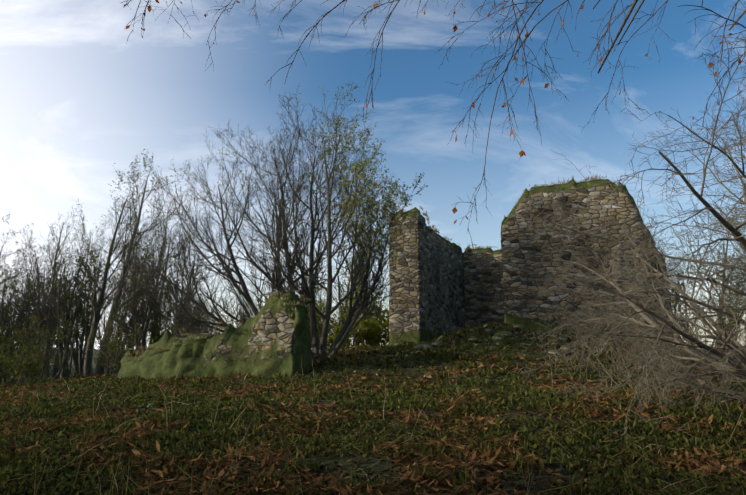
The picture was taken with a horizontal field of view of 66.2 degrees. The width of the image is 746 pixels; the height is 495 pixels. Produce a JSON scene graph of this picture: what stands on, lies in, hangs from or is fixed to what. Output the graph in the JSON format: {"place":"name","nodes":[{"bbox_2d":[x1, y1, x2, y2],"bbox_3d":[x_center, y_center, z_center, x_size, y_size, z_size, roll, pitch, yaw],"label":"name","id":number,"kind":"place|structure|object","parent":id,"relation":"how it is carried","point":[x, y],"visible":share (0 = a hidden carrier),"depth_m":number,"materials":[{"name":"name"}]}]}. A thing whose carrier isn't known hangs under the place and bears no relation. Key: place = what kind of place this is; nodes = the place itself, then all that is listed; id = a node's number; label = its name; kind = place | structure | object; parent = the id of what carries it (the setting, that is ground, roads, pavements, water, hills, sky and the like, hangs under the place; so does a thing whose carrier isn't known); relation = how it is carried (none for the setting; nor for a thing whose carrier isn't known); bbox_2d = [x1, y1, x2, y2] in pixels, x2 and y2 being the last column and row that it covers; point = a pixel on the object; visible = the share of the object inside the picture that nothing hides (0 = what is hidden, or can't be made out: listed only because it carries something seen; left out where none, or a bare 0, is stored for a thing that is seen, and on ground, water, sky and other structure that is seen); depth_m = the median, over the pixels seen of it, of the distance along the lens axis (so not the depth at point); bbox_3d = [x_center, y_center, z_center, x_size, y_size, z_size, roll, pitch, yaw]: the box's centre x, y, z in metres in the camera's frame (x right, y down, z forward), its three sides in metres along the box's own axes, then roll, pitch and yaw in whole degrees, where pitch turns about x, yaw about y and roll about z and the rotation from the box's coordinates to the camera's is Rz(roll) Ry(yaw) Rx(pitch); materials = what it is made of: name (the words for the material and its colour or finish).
{"place":"outdoors","nodes":[
{"label":"outdoors","id":0,"kind":"place"},
{"bbox_2d":[118,290,310,379],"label":"ruined stone wall","id":1,"kind":"structure","parent":0,"point":[269,339],"depth_m":17.11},
{"bbox_2d":[330,309,342,344],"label":"tree","id":2,"kind":"object","parent":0,"point":[336,322],"depth_m":37.41,"materials":[{"name":"brown plant"}]},
{"bbox_2d":[0,324,745,494],"bbox_3d":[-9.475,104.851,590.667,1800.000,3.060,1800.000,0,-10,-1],"label":"terrain","id":3,"kind":"structure","parent":0,"point":[385,461],"depth_m":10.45,"materials":[{"name":"green plant"}]},
{"bbox_2d":[0,307,15,381],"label":"tree","id":4,"kind":"object","parent":3,"relation":"on","point":[11,325],"depth_m":35.97,"materials":[{"name":"brown plant"}]},
{"bbox_2d":[0,279,25,344],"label":"tree","id":5,"kind":"object","parent":3,"relation":"on","point":[12,316],"visible":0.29,"depth_m":29.68,"materials":[{"name":"green plant"}]},
{"bbox_2d":[0,241,33,346],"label":"tree","id":6,"kind":"object","parent":3,"relation":"on","point":[8,300],"depth_m":28.10,"materials":[{"name":"brown plant"}]},
{"bbox_2d":[5,279,31,322],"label":"tree","id":7,"kind":"object","parent":3,"relation":"on","point":[16,300],"visible":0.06,"depth_m":50.89,"materials":[{"name":"green plant"}]},
{"bbox_2d":[0,210,44,314],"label":"tree","id":8,"kind":"object","parent":3,"relation":"on","point":[10,246],"depth_m":38.34,"materials":[{"name":"brown plant"}]},
{"bbox_2d":[12,276,39,347],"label":"tree","id":9,"kind":"object","parent":3,"relation":"on","point":[27,312],"depth_m":45.21,"materials":[{"name":"plant"}]},
{"bbox_2d":[0,230,60,382],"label":"tree","id":10,"kind":"object","parent":3,"relation":"on","point":[21,313],"depth_m":31.29,"materials":[{"name":"brown plant"}]},
{"bbox_2d":[7,294,55,358],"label":"tree","id":11,"kind":"object","parent":3,"relation":"on","point":[24,323],"visible":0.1,"depth_m":37.51,"materials":[{"name":"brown plant"}]},
{"bbox_2d":[16,266,51,343],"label":"tree","id":12,"kind":"object","parent":3,"relation":"on","point":[43,285],"visible":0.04,"depth_m":47.45,"materials":[{"name":"brown plant"}]},
{"bbox_2d":[16,285,57,380],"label":"tree","id":13,"kind":"object","parent":3,"relation":"on","point":[37,315],"visible":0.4,"depth_m":38.13,"materials":[{"name":"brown plant"}]},
{"bbox_2d":[17,225,60,373],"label":"tree","id":14,"kind":"object","parent":3,"relation":"on","point":[38,274],"depth_m":44.31,"materials":[{"name":"brown plant"}]},
{"bbox_2d":[13,206,78,376],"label":"tree","id":15,"kind":"object","parent":3,"relation":"on","point":[39,281],"depth_m":41.96,"materials":[{"name":"green plant"}]},
{"bbox_2d":[30,253,72,374],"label":"tree","id":16,"kind":"object","parent":3,"relation":"on","point":[49,292],"depth_m":44.37,"materials":[{"name":"brown plant"}]},
{"bbox_2d":[30,267,75,376],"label":"tree","id":17,"kind":"object","parent":3,"relation":"on","point":[64,342],"visible":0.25,"depth_m":40.07,"materials":[{"name":"brown plant"}]},
{"bbox_2d":[42,252,79,297],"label":"tree","id":18,"kind":"object","parent":3,"relation":"on","point":[52,275],"depth_m":62.59,"materials":[{"name":"plant"}]},
{"bbox_2d":[36,253,85,375],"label":"tree","id":19,"kind":"object","parent":3,"relation":"on","point":[74,357],"visible":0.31,"depth_m":40.76,"materials":[{"name":"brown plant"}]},
{"bbox_2d":[37,294,89,376],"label":"tree","id":20,"kind":"object","parent":3,"relation":"on","point":[70,366],"visible":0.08,"depth_m":40.97,"materials":[{"name":"brown plant"}]},
{"bbox_2d":[18,199,114,377],"bbox_3d":[-19.415,2.611,36.210,5.141,11.787,3.881,8,-13,-37],"label":"tree","id":21,"kind":"object","parent":3,"relation":"on","point":[64,305],"depth_m":36.28,"materials":[{"name":"plant"}]},
{"bbox_2d":[44,233,102,378],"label":"tree","id":22,"kind":"object","parent":3,"relation":"on","point":[56,371],"depth_m":37.58,"materials":[{"name":"plant"}]},
{"bbox_2d":[53,256,101,375],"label":"tree","id":23,"kind":"object","parent":3,"relation":"on","point":[76,349],"depth_m":37.29,"materials":[{"name":"brown plant"}]},
{"bbox_2d":[68,231,110,333],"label":"tree","id":24,"kind":"object","parent":3,"relation":"on","point":[91,282],"depth_m":48.43,"materials":[{"name":"plant"}]},
{"bbox_2d":[67,232,122,375],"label":"tree","id":25,"kind":"object","parent":3,"relation":"on","point":[81,358],"depth_m":43.10,"materials":[{"name":"brown plant"}]},
{"bbox_2d":[96,288,109,370],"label":"tree","id":26,"kind":"object","parent":3,"relation":"on","point":[100,333],"visible":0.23,"depth_m":50.56,"materials":[{"name":"brown plant"}]},
{"bbox_2d":[60,149,150,375],"bbox_3d":[-11.960,0.481,26.299,4.188,11.406,4.515,-5,-11,27],"label":"tree","id":27,"kind":"object","parent":3,"relation":"on","point":[98,303],"depth_m":26.73,"materials":[{"name":"plant"}]},
{"bbox_2d":[106,308,131,373],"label":"tree","id":28,"kind":"object","parent":3,"relation":"on","point":[112,339],"depth_m":43.81,"materials":[{"name":"brown plant"}]},
{"bbox_2d":[0,292,259,384],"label":"bush","id":29,"kind":"object","parent":3,"relation":"on","point":[27,351],"depth_m":23.53,"materials":[{"name":"green plant"}]},
{"bbox_2d":[111,304,150,368],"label":"tree","id":30,"kind":"object","parent":3,"relation":"on","point":[129,336],"visible":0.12,"depth_m":41.02,"materials":[{"name":"brown plant"}]},
{"bbox_2d":[105,254,167,371],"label":"tree","id":31,"kind":"object","parent":3,"relation":"on","point":[130,324],"visible":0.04,"depth_m":37.66,"materials":[{"name":"brown plant"}]},
{"bbox_2d":[107,229,171,334],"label":"tree","id":32,"kind":"object","parent":3,"relation":"on","point":[152,291],"depth_m":36.50,"materials":[{"name":"plant"}]},
{"bbox_2d":[88,172,198,356],"bbox_3d":[-14.120,1.500,35.309,5.668,12.833,4.279,12,-16,-49],"label":"tree","id":33,"kind":"object","parent":3,"relation":"on","point":[144,334],"depth_m":35.41,"materials":[{"name":"brown plant"}]},
{"bbox_2d":[108,218,180,354],"bbox_3d":[-13.396,2.673,33.102,3.085,9.611,4.087,-1,-10,8],"label":"tree","id":34,"kind":"object","parent":3,"relation":"on","point":[137,314],"depth_m":33.06,"materials":[{"name":"plant"}]},
{"bbox_2d":[95,152,197,375],"bbox_3d":[-11.880,0.599,30.611,4.826,12.887,5.202,9,-14,-43],"label":"tree","id":35,"kind":"object","parent":3,"relation":"on","point":[111,313],"depth_m":30.34,"materials":[{"name":"brown plant"}]},
{"bbox_2d":[107,196,192,350],"bbox_3d":[-14.466,2.367,36.898,5.388,11.929,4.068,5,-11,-28],"label":"tree","id":36,"kind":"object","parent":3,"relation":"on","point":[150,341],"depth_m":36.85,"materials":[{"name":"brown plant"}]},
{"bbox_2d":[145,272,174,339],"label":"tree","id":37,"kind":"object","parent":3,"relation":"on","point":[158,320],"depth_m":33.00,"materials":[{"name":"brown plant"}]},
{"bbox_2d":[158,280,181,331],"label":"tree","id":38,"kind":"object","parent":3,"relation":"on","point":[170,316],"visible":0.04,"depth_m":58.39,"materials":[{"name":"brown plant"}]},
{"bbox_2d":[156,213,209,334],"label":"tree","id":39,"kind":"object","parent":3,"relation":"on","point":[172,299],"depth_m":31.02,"materials":[{"name":"brown plant"}]},
{"bbox_2d":[163,269,202,337],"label":"tree","id":40,"kind":"object","parent":3,"relation":"on","point":[188,310],"depth_m":37.35,"materials":[{"name":"brown plant"}]},
{"bbox_2d":[171,279,202,336],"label":"tree","id":41,"kind":"object","parent":3,"relation":"on","point":[188,309],"visible":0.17,"depth_m":33.64,"materials":[{"name":"brown plant"}]},
{"bbox_2d":[172,291,203,336],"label":"tree","id":42,"kind":"object","parent":3,"relation":"on","point":[197,322],"depth_m":37.06,"materials":[{"name":"plant"}]},
{"bbox_2d":[164,235,217,327],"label":"tree","id":43,"kind":"object","parent":3,"relation":"on","point":[196,279],"visible":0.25,"depth_m":37.53,"materials":[{"name":"brown plant"}]},
{"bbox_2d":[189,293,210,332],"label":"tree","id":44,"kind":"object","parent":3,"relation":"on","point":[203,314],"depth_m":45.56,"materials":[{"name":"brown plant"}]},
{"bbox_2d":[197,302,222,333],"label":"tree","id":45,"kind":"object","parent":3,"relation":"on","point":[209,321],"depth_m":48.34,"materials":[{"name":"plant"}]},
{"bbox_2d":[222,276,253,327],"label":"tree","id":46,"kind":"object","parent":3,"relation":"on","point":[237,307],"depth_m":43.69,"materials":[{"name":"brown plant"}]},
{"bbox_2d":[234,289,257,324],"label":"tree","id":47,"kind":"object","parent":3,"relation":"on","point":[249,307],"depth_m":53.97,"materials":[{"name":"plant"}]},
{"bbox_2d":[95,80,427,361],"bbox_3d":[-3.461,-0.751,20.423,11.077,9.846,7.686,0,-10,-1],"label":"tree","id":48,"kind":"object","parent":3,"relation":"on","point":[277,283],"depth_m":19.56,"materials":[{"name":"brown plant"}]},
{"bbox_2d":[281,243,312,349],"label":"tree","id":49,"kind":"object","parent":3,"relation":"on","point":[298,280],"depth_m":34.77,"materials":[{"name":"brown plant"}]},
{"bbox_2d":[299,272,333,344],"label":"tree","id":50,"kind":"object","parent":3,"relation":"on","point":[320,295],"visible":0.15,"depth_m":32.83,"materials":[{"name":"brown plant"}]},
{"bbox_2d":[318,265,346,320],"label":"tree","id":51,"kind":"object","parent":3,"relation":"on","point":[340,298],"depth_m":41.31,"materials":[{"name":"plant"}]},
{"bbox_2d":[326,312,340,349],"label":"tree","id":52,"kind":"object","parent":3,"relation":"on","point":[333,329],"depth_m":36.64,"materials":[{"name":"plant"}]},
{"bbox_2d":[297,242,389,351],"bbox_3d":[-1.445,2.560,27.587,5.168,5.811,7.107,-4,-11,21],"label":"tree","id":53,"kind":"object","parent":3,"relation":"on","point":[377,324],"depth_m":26.46,"materials":[{"name":"plant"}]},
{"bbox_2d":[340,301,357,339],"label":"tree","id":54,"kind":"object","parent":3,"relation":"on","point":[346,313],"depth_m":30.37,"materials":[{"name":"brown plant"}]},
{"bbox_2d":[332,247,371,325],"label":"tree","id":55,"kind":"object","parent":3,"relation":"on","point":[343,303],"depth_m":33.80,"materials":[{"name":"plant"}]},
{"bbox_2d":[12,324,716,424],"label":"rocks","id":56,"kind":"object","parent":3,"relation":"on","point":[437,343],"visible":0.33,"depth_m":19.41,"materials":[{"name":"grey stone"}]},
{"bbox_2d":[0,321,745,494],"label":"bracken litter","id":57,"kind":"object","parent":3,"relation":"on","point":[333,487],"visible":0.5,"depth_m":7.14,"materials":[{"name":"brown plant"}]},
{"bbox_2d":[0,322,745,494],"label":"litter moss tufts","id":58,"kind":"object","parent":3,"relation":"on","point":[687,439],"visible":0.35,"depth_m":8.63,"materials":[{"name":"green plant"}]},
{"bbox_2d":[0,324,745,494],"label":"tan litter stalks","id":59,"kind":"object","parent":3,"relation":"on","point":[379,439],"visible":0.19,"depth_m":6.79,"materials":[{"name":"brown plant"}]},
{"bbox_2d":[0,320,745,494],"bbox_3d":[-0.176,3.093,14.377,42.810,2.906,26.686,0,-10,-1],"label":"fallen leaves","id":60,"kind":"object","parent":3,"relation":"on","point":[594,482],"visible":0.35,"depth_m":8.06,"materials":[{"name":"brown plant"}]},
{"bbox_2d":[361,269,388,321],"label":"tree","id":61,"kind":"object","parent":3,"relation":"on","point":[381,298],"depth_m":34.93,"materials":[{"name":"plant"}]},
{"bbox_2d":[5,353,745,494],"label":"weeds","id":62,"kind":"object","parent":3,"relation":"on","point":[478,445],"visible":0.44,"depth_m":6.19,"materials":[{"name":"green plant"}]},
{"bbox_2d":[13,323,745,494],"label":"standing stems","id":63,"kind":"object","parent":3,"relation":"on","point":[255,414],"visible":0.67,"depth_m":7.53,"materials":[{"name":"brown plant"}]},
{"bbox_2d":[124,174,662,359],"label":"grass","id":64,"kind":"structure","parent":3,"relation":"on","point":[276,293],"depth_m":18.66,"materials":[{"name":"green plant"}]},
{"bbox_2d":[121,0,745,250],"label":"tree branches","id":65,"kind":"object","parent":3,"relation":"on","point":[633,4],"depth_m":3.62,"materials":[{"name":"brown plant"}]},
{"bbox_2d":[124,3,741,219],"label":"leaves","id":66,"kind":"object","parent":65,"relation":"attached to","point":[455,28],"visible":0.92,"depth_m":3.68,"materials":[{"name":"orange plant"}]},
{"bbox_2d":[508,0,745,442],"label":"tree","id":67,"kind":"object","parent":3,"relation":"on","point":[731,366],"visible":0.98,"depth_m":9.82,"materials":[{"name":"brown plant"}]},
{"bbox_2d":[554,295,745,394],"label":"bramble bush","id":68,"kind":"object","parent":3,"relation":"on","point":[645,348],"depth_m":15.46,"materials":[{"name":"brown plant"}]},
{"bbox_2d":[654,232,695,350],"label":"tree","id":69,"kind":"object","parent":3,"relation":"on","point":[676,289],"depth_m":24.61,"materials":[{"name":"plant"}]},
{"bbox_2d":[668,258,699,333],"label":"tree","id":70,"kind":"object","parent":3,"relation":"on","point":[677,283],"depth_m":59.13,"materials":[{"name":"brown plant"}]},
{"bbox_2d":[676,303,706,348],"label":"tree","id":71,"kind":"object","parent":3,"relation":"on","point":[694,325],"visible":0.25,"depth_m":52.23,"materials":[{"name":"brown plant"}]},
{"bbox_2d":[699,208,745,350],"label":"tree","id":72,"kind":"object","parent":3,"relation":"on","point":[717,346],"depth_m":38.54,"materials":[{"name":"plant"}]},
{"bbox_2d":[713,271,745,358],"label":"tree","id":73,"kind":"object","parent":3,"relation":"on","point":[738,310],"visible":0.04,"depth_m":42.51,"materials":[{"name":"brown plant"}]},
{"bbox_2d":[714,252,745,355],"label":"tree","id":74,"kind":"object","parent":3,"relation":"on","point":[732,304],"depth_m":33.01,"materials":[{"name":"brown plant"}]},
{"bbox_2d":[719,208,745,289],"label":"tree","id":75,"kind":"object","parent":3,"relation":"on","point":[737,264],"visible":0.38,"depth_m":22.55,"materials":[{"name":"brown plant"}]},
{"bbox_2d":[719,204,745,303],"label":"tree","id":76,"kind":"object","parent":3,"relation":"on","point":[736,256],"depth_m":30.69,"materials":[{"name":"brown plant"}]},
{"bbox_2d":[0,0,745,348],"label":"sky","id":77,"kind":"structure","parent":0,"point":[77,100],"materials":[{"name":"blue"}]},
{"bbox_2d":[389,207,464,343],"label":"ruin wall","id":78,"kind":"structure","parent":0,"point":[431,300],"depth_m":24.22,"materials":[{"name":"grey stone"}]},
{"bbox_2d":[463,246,503,328],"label":"ruin wall","id":79,"kind":"structure","parent":0,"point":[483,281],"depth_m":28.96,"materials":[{"name":"grey stone"}]},
{"bbox_2d":[501,179,672,348],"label":"stone wall","id":80,"kind":"structure","parent":0,"point":[521,261],"depth_m":21.23,"materials":[{"name":"grey stone"}]}
]}

